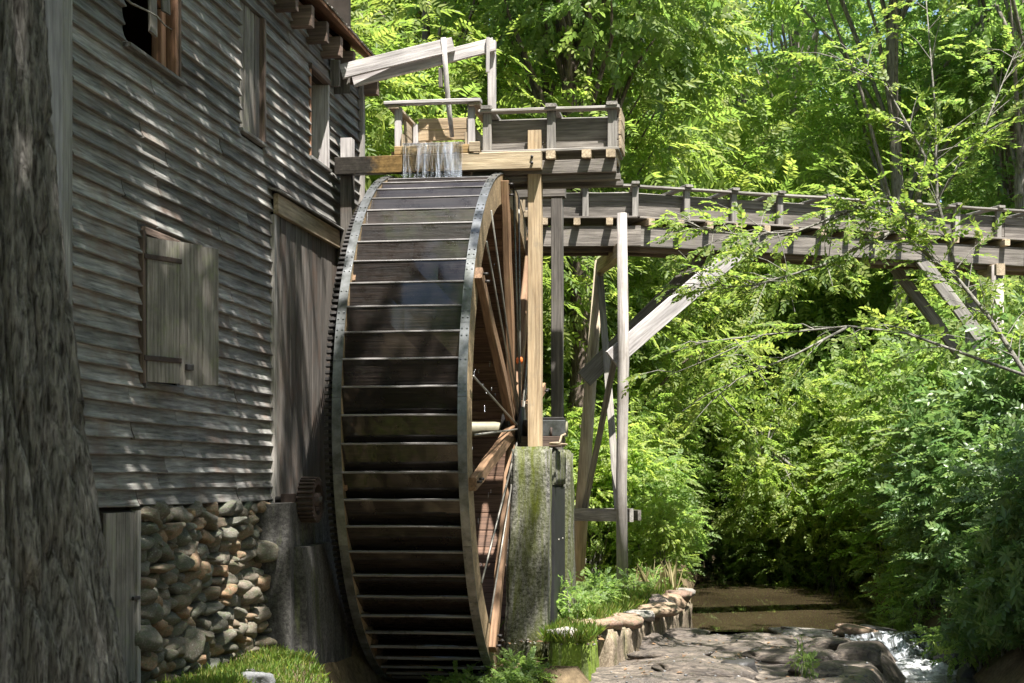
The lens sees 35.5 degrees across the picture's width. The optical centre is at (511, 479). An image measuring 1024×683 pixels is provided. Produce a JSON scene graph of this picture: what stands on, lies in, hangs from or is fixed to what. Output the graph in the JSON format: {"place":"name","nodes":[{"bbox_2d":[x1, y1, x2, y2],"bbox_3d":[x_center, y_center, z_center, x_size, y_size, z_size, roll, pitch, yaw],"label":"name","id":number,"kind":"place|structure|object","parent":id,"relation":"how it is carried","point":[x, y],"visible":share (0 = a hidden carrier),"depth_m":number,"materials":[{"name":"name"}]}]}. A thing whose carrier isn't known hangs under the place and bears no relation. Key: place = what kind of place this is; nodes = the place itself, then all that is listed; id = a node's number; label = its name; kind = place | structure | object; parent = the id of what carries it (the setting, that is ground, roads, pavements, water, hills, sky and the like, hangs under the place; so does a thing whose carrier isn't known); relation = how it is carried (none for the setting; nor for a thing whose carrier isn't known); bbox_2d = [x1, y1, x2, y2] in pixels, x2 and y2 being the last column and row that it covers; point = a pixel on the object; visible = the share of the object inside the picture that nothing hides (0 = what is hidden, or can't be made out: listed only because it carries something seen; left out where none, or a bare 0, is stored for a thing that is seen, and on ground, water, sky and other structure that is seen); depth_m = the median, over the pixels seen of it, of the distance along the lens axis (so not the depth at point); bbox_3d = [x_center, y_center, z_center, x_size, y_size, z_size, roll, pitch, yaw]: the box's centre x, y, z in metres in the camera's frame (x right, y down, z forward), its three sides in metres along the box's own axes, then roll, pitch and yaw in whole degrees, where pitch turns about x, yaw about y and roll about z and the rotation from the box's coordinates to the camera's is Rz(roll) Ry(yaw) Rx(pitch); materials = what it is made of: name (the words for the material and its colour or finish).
{"place":"outdoors","nodes":[
{"label":"outdoors","id":0,"kind":"place"},
{"bbox_2d":[180,368,1023,682],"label":"ground","id":1,"kind":"structure","parent":0,"point":[1004,668],"depth_m":18.17,"materials":[{"name":"soil"}]},
{"bbox_2d":[0,0,128,682],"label":"foreground tree","id":2,"kind":"object","parent":1,"relation":"on","point":[58,619],"visible":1,"depth_m":6.38,"materials":[{"name":"grey plant"}]},
{"bbox_2d":[45,0,378,682],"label":"mill building","id":3,"kind":"structure","parent":1,"relation":"on","point":[197,147],"depth_m":13.78,"materials":[{"name":"wood"}]},
{"bbox_2d":[99,510,140,682],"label":"cellar door","id":4,"kind":"structure","parent":3,"relation":"in","point":[121,530],"depth_m":12.29,"materials":[{"name":"grey wood"}]},
{"bbox_2d":[138,230,145,382],"bbox_3d":[-2.933,-1.360,12.599,0.093,1.200,0.053,0,0,8],"label":"window frame","id":5,"kind":"structure","parent":3,"relation":"in","point":[142,241],"depth_m":12.57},
{"bbox_2d":[151,9,165,66],"bbox_3d":[-2.925,-3.615,13.245,0.093,0.530,0.103,0,0,8],"label":"window frame","id":6,"kind":"structure","parent":3,"relation":"in","point":[158,44],"depth_m":13.20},
{"bbox_2d":[166,0,178,75],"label":"window frame","id":7,"kind":"structure","parent":3,"relation":"in","point":[171,20],"depth_m":13.31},
{"bbox_2d":[259,18,265,142],"bbox_3d":[-2.465,-3.930,15.747,0.077,1.220,0.047,0,0,8],"label":"window frame","id":8,"kind":"structure","parent":3,"relation":"in","point":[262,33],"depth_m":15.72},
{"bbox_2d":[330,60,349,93],"bbox_3d":[-1.979,-4.630,18.391,0.194,0.340,0.223,0,0,8],"label":"wall bracket","id":9,"kind":"object","parent":3,"relation":"attached to","point":[339,84],"depth_m":18.30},
{"bbox_2d":[340,37,454,136],"bbox_3d":[-1.305,-4.553,18.418,1.358,1.122,0.250,0,0,-15],"label":"gate lever","id":10,"kind":"object","parent":9,"relation":"attached to","point":[443,46],"visible":1,"depth_m":18.42,"materials":[{"name":"wood"}]},
{"bbox_2d":[146,643,331,682],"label":"grass","id":11,"kind":"structure","parent":1,"relation":"on","point":[232,671],"depth_m":14.11,"materials":[{"name":"plant"}]},
{"bbox_2d":[255,500,334,652],"bbox_3d":[-2.043,1.564,17.735,0.407,2.688,4.319,0,0,8],"label":"concrete abutment","id":12,"kind":"object","parent":1,"relation":"on","point":[284,528],"visible":0.14,"depth_m":15.61,"materials":[{"name":"concrete"}]},
{"bbox_2d":[268,477,323,522],"bbox_3d":[-2.171,0.200,16.044,0.550,0.460,0.459,0,0,8],"label":"pinion gear","id":13,"kind":"object","parent":12,"relation":"on","point":[307,498],"visible":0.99,"depth_m":15.91,"materials":[{"name":"metal"}]},
{"bbox_2d":[294,542,353,667],"bbox_3d":[-1.791,1.781,17.567,0.228,2.257,3.777,0,0,8],"label":"concrete step","id":14,"kind":"object","parent":1,"relation":"on","point":[322,629],"visible":0.33,"depth_m":16.20,"materials":[{"name":"concrete"}]},
{"bbox_2d":[351,0,548,284],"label":"walnut tree","id":15,"kind":"object","parent":1,"relation":"on","point":[379,148],"visible":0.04,"depth_m":24.24,"materials":[{"name":"green plant"}]},
{"bbox_2d":[421,660,488,682],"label":"weed","id":16,"kind":"object","parent":1,"relation":"on","point":[451,675],"visible":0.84,"depth_m":17.19,"materials":[{"name":"green plant"}]},
{"bbox_2d":[362,0,646,426],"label":"walnut tree","id":17,"kind":"object","parent":1,"relation":"on","point":[579,288],"visible":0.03,"depth_m":25.76,"materials":[{"name":"green plant"}]},
{"bbox_2d":[351,0,672,288],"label":"walnut tree","id":18,"kind":"object","parent":1,"relation":"on","point":[508,68],"visible":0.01,"depth_m":30.16,"materials":[{"name":"green plant"}]},
{"bbox_2d":[351,0,681,409],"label":"walnut tree","id":19,"kind":"object","parent":1,"relation":"on","point":[425,35],"visible":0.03,"depth_m":26.98,"materials":[{"name":"green plant"}]},
{"bbox_2d":[491,650,557,682],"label":"weed","id":20,"kind":"object","parent":1,"relation":"on","point":[537,671],"visible":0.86,"depth_m":17.15,"materials":[{"name":"green plant"}]},
{"bbox_2d":[504,446,551,660],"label":"concrete pier","id":21,"kind":"structure","parent":1,"relation":"on","point":[528,586],"depth_m":17.94,"materials":[{"name":"concrete"}]},
{"bbox_2d":[324,173,567,680],"bbox_3d":[-0.918,-0.590,18.731,3.150,5.852,5.852,0,0,8],"label":"water wheel","id":22,"kind":"object","parent":21,"relation":"on","point":[429,311],"visible":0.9,"depth_m":16.34,"materials":[{"name":"brown wood"}]},
{"bbox_2d":[402,141,464,177],"bbox_3d":[-0.857,-3.616,18.419,0.700,0.412,0.600,0,0,8],"label":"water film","id":23,"kind":"object","parent":22,"relation":"on","point":[412,167],"visible":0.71,"depth_m":18.12,"materials":[{"name":"white"}]},
{"bbox_2d":[335,130,565,449],"bbox_3d":[-0.690,-1.830,19.007,2.480,4.260,1.812,0,0,8],"label":"timber frame","id":24,"kind":"object","parent":21,"relation":"on","point":[349,166],"visible":0.56,"depth_m":18.21,"materials":[{"name":"brown wood"}]},
{"bbox_2d":[384,40,527,217],"bbox_3d":[-0.552,-4.399,20.345,1.207,1.442,4.483,0,0,8],"label":"sluice box","id":25,"kind":"object","parent":24,"relation":"on","point":[434,129],"visible":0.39,"depth_m":18.63,"materials":[{"name":"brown wood"}]},
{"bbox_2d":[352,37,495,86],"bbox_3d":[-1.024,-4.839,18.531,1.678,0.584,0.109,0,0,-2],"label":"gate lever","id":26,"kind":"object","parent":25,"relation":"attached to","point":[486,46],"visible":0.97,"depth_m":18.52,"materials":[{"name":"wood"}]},
{"bbox_2d":[473,101,624,189],"bbox_3d":[0.382,-3.815,18.379,1.784,0.854,0.740,0,0,8],"label":"overflow trough","id":27,"kind":"object","parent":24,"relation":"attached to","point":[583,152],"visible":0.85,"depth_m":18.12,"materials":[{"name":"grey wood"}]},
{"bbox_2d":[351,0,770,409],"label":"walnut tree","id":28,"kind":"object","parent":1,"relation":"on","point":[681,179],"visible":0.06,"depth_m":28.57,"materials":[{"name":"green plant"}]},
{"bbox_2d":[550,448,575,623],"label":"pier","id":29,"kind":"structure","parent":1,"relation":"on","point":[562,536],"depth_m":18.98,"materials":[{"name":"concrete"}]},
{"bbox_2d":[520,417,567,446],"bbox_3d":[0.375,-0.550,18.552,0.520,0.342,0.424,0,0,8],"label":"axle bearing","id":30,"kind":"object","parent":29,"relation":"on","point":[554,429],"visible":0.7,"depth_m":18.38,"materials":[{"name":"metal"}]},
{"bbox_2d":[548,638,598,680],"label":"mossy wall","id":31,"kind":"structure","parent":1,"relation":"on","point":[583,657],"depth_m":17.43,"materials":[{"name":"plant"}]},
{"bbox_2d":[534,616,611,642],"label":"grass","id":32,"kind":"structure","parent":31,"relation":"on","point":[589,631],"depth_m":17.45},
{"bbox_2d":[543,389,606,530],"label":"bush","id":33,"kind":"object","parent":1,"relation":"on","point":[572,439],"visible":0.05,"depth_m":26.10,"materials":[{"name":"green plant"}]},
{"bbox_2d":[557,570,604,620],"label":"weed","id":34,"kind":"object","parent":1,"relation":"on","point":[584,596],"visible":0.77,"depth_m":18.67,"materials":[{"name":"green plant"}]},
{"bbox_2d":[402,0,765,572],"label":"broadleaf tree","id":35,"kind":"object","parent":1,"relation":"on","point":[594,31],"visible":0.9,"depth_m":27.04,"materials":[{"name":"green plant"}]},
{"bbox_2d":[500,576,682,627],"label":"grass","id":36,"kind":"structure","parent":1,"relation":"on","point":[633,601],"depth_m":20.53,"materials":[{"name":"plant"}]},
{"bbox_2d":[543,588,695,666],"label":"retaining wall","id":37,"kind":"structure","parent":1,"relation":"on","point":[623,635],"depth_m":19.95,"materials":[{"name":"beige stone"}]},
{"bbox_2d":[545,362,693,569],"bbox_3d":[1.523,0.039,29.506,3.935,4.802,3.799,0,0,-35],"label":"bush","id":38,"kind":"object","parent":1,"relation":"on","point":[600,387],"visible":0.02,"depth_m":29.20,"materials":[{"name":"green plant"}]},
{"bbox_2d":[548,399,691,578],"bbox_3d":[1.436,0.334,26.517,2.622,3.390,2.622,0,0,-35],"label":"bush","id":39,"kind":"object","parent":1,"relation":"on","point":[595,549],"visible":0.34,"depth_m":26.20,"materials":[{"name":"green plant"}]},
{"bbox_2d":[564,383,700,566],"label":"bush","id":40,"kind":"object","parent":1,"relation":"on","point":[648,418],"visible":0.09,"depth_m":28.13,"materials":[{"name":"green plant"}]},
{"bbox_2d":[471,0,819,436],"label":"walnut tree","id":41,"kind":"object","parent":1,"relation":"on","point":[660,361],"visible":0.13,"depth_m":29.68,"materials":[{"name":"green plant"}]},
{"bbox_2d":[587,437,721,582],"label":"bush","id":42,"kind":"object","parent":1,"relation":"on","point":[696,518],"visible":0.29,"depth_m":26.60,"materials":[{"name":"green plant"}]},
{"bbox_2d":[628,557,682,589],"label":"dry grass","id":43,"kind":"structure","parent":1,"relation":"on","point":[670,575],"depth_m":23.26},
{"bbox_2d":[613,486,700,587],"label":"bush","id":44,"kind":"object","parent":1,"relation":"on","point":[668,542],"visible":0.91,"depth_m":25.19,"materials":[{"name":"green plant"}]},
{"bbox_2d":[574,212,741,590],"bbox_3d":[2.067,-1.020,23.750,2.114,5.442,2.403,0,0,-16],"label":"trestle bent","id":45,"kind":"object","parent":1,"relation":"on","point":[648,321],"visible":0.88,"depth_m":23.03,"materials":[{"name":"wood"}]},
{"bbox_2d":[525,181,1023,275],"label":"wooden flume","id":46,"kind":"object","parent":45,"relation":"on","point":[590,223],"visible":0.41,"depth_m":23.42,"materials":[{"name":"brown wood"}]},
{"bbox_2d":[612,355,716,561],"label":"bush","id":47,"kind":"object","parent":1,"relation":"on","point":[677,424],"visible":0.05,"depth_m":30.64,"materials":[{"name":"green plant"}]},
{"bbox_2d":[454,0,879,387],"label":"walnut tree","id":48,"kind":"object","parent":1,"relation":"on","point":[832,164],"visible":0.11,"depth_m":34.55,"materials":[{"name":"green plant"}]},
{"bbox_2d":[638,357,723,529],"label":"bush","id":49,"kind":"object","parent":1,"relation":"on","point":[705,469],"visible":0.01,"depth_m":33.49,"materials":[{"name":"green plant"}]},
{"bbox_2d":[663,377,740,572],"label":"bush","id":50,"kind":"object","parent":1,"relation":"on","point":[707,486],"visible":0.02,"depth_m":35.97,"materials":[{"name":"green plant"}]},
{"bbox_2d":[589,632,906,682],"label":"rock ledge","id":51,"kind":"object","parent":1,"relation":"on","point":[892,673],"visible":0.4,"depth_m":18.54,"materials":[{"name":"stone"}]},
{"bbox_2d":[626,646,715,659],"bbox_3d":[1.905,2.121,19.179,1.069,0.215,0.607,-2,2,-9],"label":"rock plate","id":52,"kind":"object","parent":51,"relation":"on","point":[661,652],"visible":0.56,"depth_m":19.05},
{"bbox_2d":[651,662,758,680],"bbox_3d":[2.140,2.120,17.777,1.208,0.205,0.764,5,3,25],"label":"rock plate","id":53,"kind":"object","parent":51,"relation":"on","point":[728,670],"visible":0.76,"depth_m":17.55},
{"bbox_2d":[701,641,774,650],"bbox_3d":[2.687,2.182,20.431,1.275,0.184,0.726,-3,-1,-20],"label":"rock plate","id":54,"kind":"object","parent":51,"relation":"on","point":[738,646],"visible":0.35,"depth_m":20.32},
{"bbox_2d":[741,647,839,663],"bbox_3d":[3.391,2.132,19.418,1.208,0.205,0.860,1,1,20],"label":"rock plate","id":55,"kind":"object","parent":51,"relation":"on","point":[778,656],"visible":0.78,"depth_m":19.18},
{"bbox_2d":[785,635,820,679],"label":"weed","id":56,"kind":"object","parent":51,"relation":"on","point":[804,667],"visible":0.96,"depth_m":17.61,"materials":[{"name":"green plant"}]},
{"bbox_2d":[787,662,845,677],"bbox_3d":[3.517,2.194,18.271,0.765,0.220,0.635,5,-4,-43],"label":"rock plate","id":57,"kind":"object","parent":51,"relation":"on","point":[826,669],"visible":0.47,"depth_m":18.06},
{"bbox_2d":[834,641,882,672],"bbox_3d":[4.207,2.190,19.453,0.678,0.434,0.565,-4,3,3],"label":"rock plate","id":58,"kind":"object","parent":51,"relation":"on","point":[870,652],"visible":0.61,"depth_m":19.26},
{"bbox_2d":[844,630,940,661],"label":"chute water","id":59,"kind":"structure","parent":51,"relation":"on","point":[899,645],"depth_m":21.98,"materials":[{"name":"liquid"}]},
{"bbox_2d":[625,93,885,567],"bbox_3d":[4.610,-3.245,37.699,8.466,11.449,9.692,0,0,8],"label":"walnut tree","id":60,"kind":"object","parent":1,"relation":"on","point":[809,309],"visible":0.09,"depth_m":36.30,"materials":[{"name":"green plant"}]},
{"bbox_2d":[645,0,878,178],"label":"broadleaf tree","id":61,"kind":"object","parent":1,"relation":"on","point":[743,98],"visible":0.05,"depth_m":49.26,"materials":[{"name":"green plant"}]},
{"bbox_2d":[713,470,818,582],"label":"bush","id":62,"kind":"object","parent":1,"relation":"on","point":[772,549],"visible":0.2,"depth_m":33.78,"materials":[{"name":"green plant"}]},
{"bbox_2d":[621,0,939,296],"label":"broadleaf tree","id":63,"kind":"object","parent":1,"relation":"on","point":[814,36],"visible":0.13,"depth_m":46.69,"materials":[{"name":"green plant"}]},
{"bbox_2d":[679,359,887,586],"bbox_3d":[5.711,-0.108,31.872,4.841,4.709,2.931,0,0,0],"label":"bush","id":64,"kind":"object","parent":1,"relation":"on","point":[768,442],"visible":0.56,"depth_m":31.74,"materials":[{"name":"green plant"}]},
{"bbox_2d":[699,399,878,584],"bbox_3d":[6.202,0.787,34.323,4.664,5.434,4.820,0,0,-7],"label":"bush","id":65,"kind":"object","parent":1,"relation":"on","point":[789,442],"visible":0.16,"depth_m":33.29,"materials":[{"name":"green plant"}]},
{"bbox_2d":[691,541,934,633],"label":"creek pool","id":66,"kind":"structure","parent":1,"relation":"in","point":[729,604],"depth_m":27.14,"materials":[{"name":"liquid"}]},
{"bbox_2d":[768,626,841,637],"bbox_3d":[4.152,2.160,22.532,1.054,0.162,0.839,4,0,3],"label":"rock","id":67,"kind":"object","parent":66,"relation":"in","point":[783,630],"visible":0.7,"depth_m":22.32,"materials":[{"name":"stone"}]},
{"bbox_2d":[717,207,918,439],"bbox_3d":[8.076,-2.667,41.259,6.521,9.405,7.021,0,0,44],"label":"understory tree","id":68,"kind":"object","parent":1,"relation":"on","point":[809,333],"visible":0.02,"depth_m":39.59,"materials":[{"name":"green plant"}]},
{"bbox_2d":[621,0,1023,469],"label":"overhanging tree","id":69,"kind":"object","parent":1,"relation":"on","point":[896,222],"visible":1,"depth_m":19.75,"materials":[{"name":"green plant"}]},
{"bbox_2d":[756,319,890,521],"bbox_3d":[8.046,-0.466,36.917,5.648,6.441,5.750,0,0,8],"label":"bush","id":70,"kind":"object","parent":1,"relation":"on","point":[810,363],"visible":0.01,"depth_m":36.65,"materials":[{"name":"green plant"}]},
{"bbox_2d":[762,444,885,588],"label":"bush","id":71,"kind":"object","parent":1,"relation":"on","point":[830,579],"visible":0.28,"depth_m":32.25,"materials":[{"name":"green plant"}]},
{"bbox_2d":[764,0,888,160],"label":"broadleaf tree","id":72,"kind":"object","parent":1,"relation":"on","point":[859,6],"visible":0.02,"depth_m":58.13,"materials":[{"name":"green plant"}]},
{"bbox_2d":[760,302,940,555],"bbox_3d":[8.007,-0.516,33.890,5.646,6.441,5.750,0,0,8],"label":"bush","id":73,"kind":"object","parent":1,"relation":"on","point":[835,361],"visible":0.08,"depth_m":33.49,"materials":[{"name":"green plant"}]},
{"bbox_2d":[799,351,910,573],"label":"bush","id":74,"kind":"object","parent":1,"relation":"on","point":[836,401],"visible":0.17,"depth_m":31.14,"materials":[{"name":"green plant"}]},
{"bbox_2d":[783,272,932,384],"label":"bush","id":75,"kind":"object","parent":1,"relation":"on","point":[857,317],"visible":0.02,"depth_m":37.32,"materials":[{"name":"green plant"}]},
{"bbox_2d":[723,59,1000,492],"bbox_3d":[9.085,-4.326,40.588,8.384,12.600,6.763,0,0,8],"label":"broadleaf tree","id":76,"kind":"object","parent":1,"relation":"on","point":[962,186],"visible":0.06,"depth_m":39.48,"materials":[{"name":"green plant"}]},
{"bbox_2d":[719,0,1022,359],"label":"broadleaf tree","id":77,"kind":"object","parent":1,"relation":"on","point":[893,45],"visible":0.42,"depth_m":35.35,"materials":[{"name":"green plant"}]},
{"bbox_2d":[727,33,1017,386],"bbox_3d":[9.556,-4.211,37.981,8.844,11.449,8.744,0,0,8],"label":"walnut tree","id":78,"kind":"object","parent":1,"relation":"on","point":[881,140],"visible":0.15,"depth_m":36.26,"materials":[{"name":"green plant"}]},
{"bbox_2d":[800,330,962,594],"bbox_3d":[7.681,-0.208,29.635,4.646,5.233,4.851,0,0,8],"label":"bush","id":79,"kind":"object","parent":1,"relation":"on","point":[847,474],"visible":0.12,"depth_m":29.36,"materials":[{"name":"green plant"}]},
{"bbox_2d":[787,40,999,334],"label":"broadleaf tree","id":80,"kind":"object","parent":1,"relation":"on","point":[939,159],"visible":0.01,"depth_m":41.78,"materials":[{"name":"green plant"}]},
{"bbox_2d":[848,373,953,589],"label":"bush","id":81,"kind":"object","parent":1,"relation":"on","point":[878,512],"visible":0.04,"depth_m":27.12,"materials":[{"name":"green plant"}]},
{"bbox_2d":[855,406,950,578],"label":"bush","id":82,"kind":"object","parent":1,"relation":"on","point":[879,495],"visible":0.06,"depth_m":25.96,"materials":[{"name":"green plant"}]},
{"bbox_2d":[883,593,939,626],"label":"weed","id":83,"kind":"object","parent":1,"relation":"on","point":[920,612],"visible":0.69,"depth_m":23.58,"materials":[{"name":"green plant"}]},
{"bbox_2d":[871,473,962,605],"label":"bush","id":84,"kind":"object","parent":1,"relation":"on","point":[904,520],"visible":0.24,"depth_m":23.34,"materials":[{"name":"green plant"}]},
{"bbox_2d":[841,275,1023,550],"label":"bush","id":85,"kind":"object","parent":1,"relation":"on","point":[1019,307],"visible":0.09,"depth_m":27.23,"materials":[{"name":"green plant"}]},
{"bbox_2d":[875,349,1005,575],"bbox_3d":[7.235,-0.038,24.043,3.510,3.875,3.215,0,0,8],"label":"bush","id":86,"kind":"object","parent":1,"relation":"on","point":[918,417],"visible":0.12,"depth_m":24.07,"materials":[{"name":"green plant"}]},
{"bbox_2d":[858,0,1023,343],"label":"broadleaf tree","id":87,"kind":"object","parent":1,"relation":"on","point":[963,89],"visible":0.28,"depth_m":34.37,"materials":[{"name":"green plant"}]},
{"bbox_2d":[910,603,971,659],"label":"weed","id":88,"kind":"object","parent":1,"relation":"on","point":[938,637],"visible":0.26,"depth_m":21.63,"materials":[{"name":"green plant"}]},
{"bbox_2d":[911,557,974,605],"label":"bush","id":89,"kind":"object","parent":1,"relation":"on","point":[941,568],"visible":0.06,"depth_m":22.55,"materials":[{"name":"green plant"}]},
{"bbox_2d":[890,255,1004,382],"bbox_3d":[6.739,-0.961,25.002,1.548,4.923,1.250,0,0,-8],"label":"trestle bent","id":90,"kind":"object","parent":1,"relation":"on","point":[943,289],"visible":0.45,"depth_m":24.82,"materials":[{"name":"wood"}]},
{"bbox_2d":[894,404,1023,613],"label":"bush","id":91,"kind":"object","parent":1,"relation":"on","point":[947,532],"visible":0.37,"depth_m":21.80,"materials":[{"name":"green plant"}]},
{"bbox_2d":[922,622,997,675],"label":"weed","id":92,"kind":"object","parent":1,"relation":"on","point":[979,660],"visible":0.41,"depth_m":20.07,"materials":[{"name":"green plant"}]},
{"bbox_2d":[897,290,1023,528],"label":"bush","id":93,"kind":"object","parent":1,"relation":"on","point":[1008,385],"visible":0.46,"depth_m":22.51,"materials":[{"name":"green plant"}]},
{"bbox_2d":[901,0,1023,294],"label":"broadleaf tree","id":94,"kind":"object","parent":1,"relation":"on","point":[980,186],"visible":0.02,"depth_m":37.94,"materials":[{"name":"green plant"}]},
{"bbox_2d":[903,0,1023,277],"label":"broadleaf tree","id":95,"kind":"object","parent":1,"relation":"on","point":[966,70],"visible":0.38,"depth_m":34.72,"materials":[{"name":"green plant"}]},
{"bbox_2d":[917,0,1023,316],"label":"broadleaf tree","id":96,"kind":"object","parent":1,"relation":"on","point":[1019,173],"visible":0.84,"depth_m":32.04,"materials":[{"name":"green plant"}]},
{"bbox_2d":[937,544,1021,659],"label":"shrub","id":97,"kind":"object","parent":1,"relation":"on","point":[947,632],"visible":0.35,"depth_m":19.52,"materials":[{"name":"green plant"}]},
{"bbox_2d":[946,475,1018,598],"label":"bush","id":98,"kind":"object","parent":1,"relation":"on","point":[966,545],"visible":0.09,"depth_m":19.94,"materials":[{"name":"green plant"}]},
{"bbox_2d":[949,416,1023,649],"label":"bush","id":99,"kind":"object","parent":1,"relation":"on","point":[1008,492],"visible":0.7,"depth_m":18.35,"materials":[{"name":"green plant"}]},
{"bbox_2d":[949,23,1023,309],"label":"broadleaf tree","id":100,"kind":"object","parent":1,"relation":"on","point":[980,198],"visible":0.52,"depth_m":33.40,"materials":[{"name":"green plant"}]},
{"bbox_2d":[952,399,1023,535],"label":"bush","id":101,"kind":"object","parent":1,"relation":"on","point":[1020,422],"visible":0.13,"depth_m":20.83,"materials":[{"name":"green plant"}]},
{"bbox_2d":[973,504,1023,650],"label":"shrub","id":102,"kind":"object","parent":1,"relation":"on","point":[1013,596],"visible":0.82,"depth_m":18.01,"materials":[{"name":"green plant"}]},
{"bbox_2d":[844,269,1023,553],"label":"bush","id":103,"kind":"object","parent":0,"point":[932,298],"visible":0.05,"depth_m":31.33,"materials":[{"name":"green plant"}]},
{"bbox_2d":[901,674,977,682],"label":"creek water","id":104,"kind":"structure","parent":0,"point":[953,678],"depth_m":20.00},
{"bbox_2d":[895,658,957,679],"bbox_3d":[5.246,2.439,20.961,1.900,0.182,2.000,0,0,8],"label":"foam","id":105,"kind":"object","parent":104,"relation":"on","point":[919,669],"visible":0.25,"depth_m":20.58,"materials":[{"name":"white liquid"}]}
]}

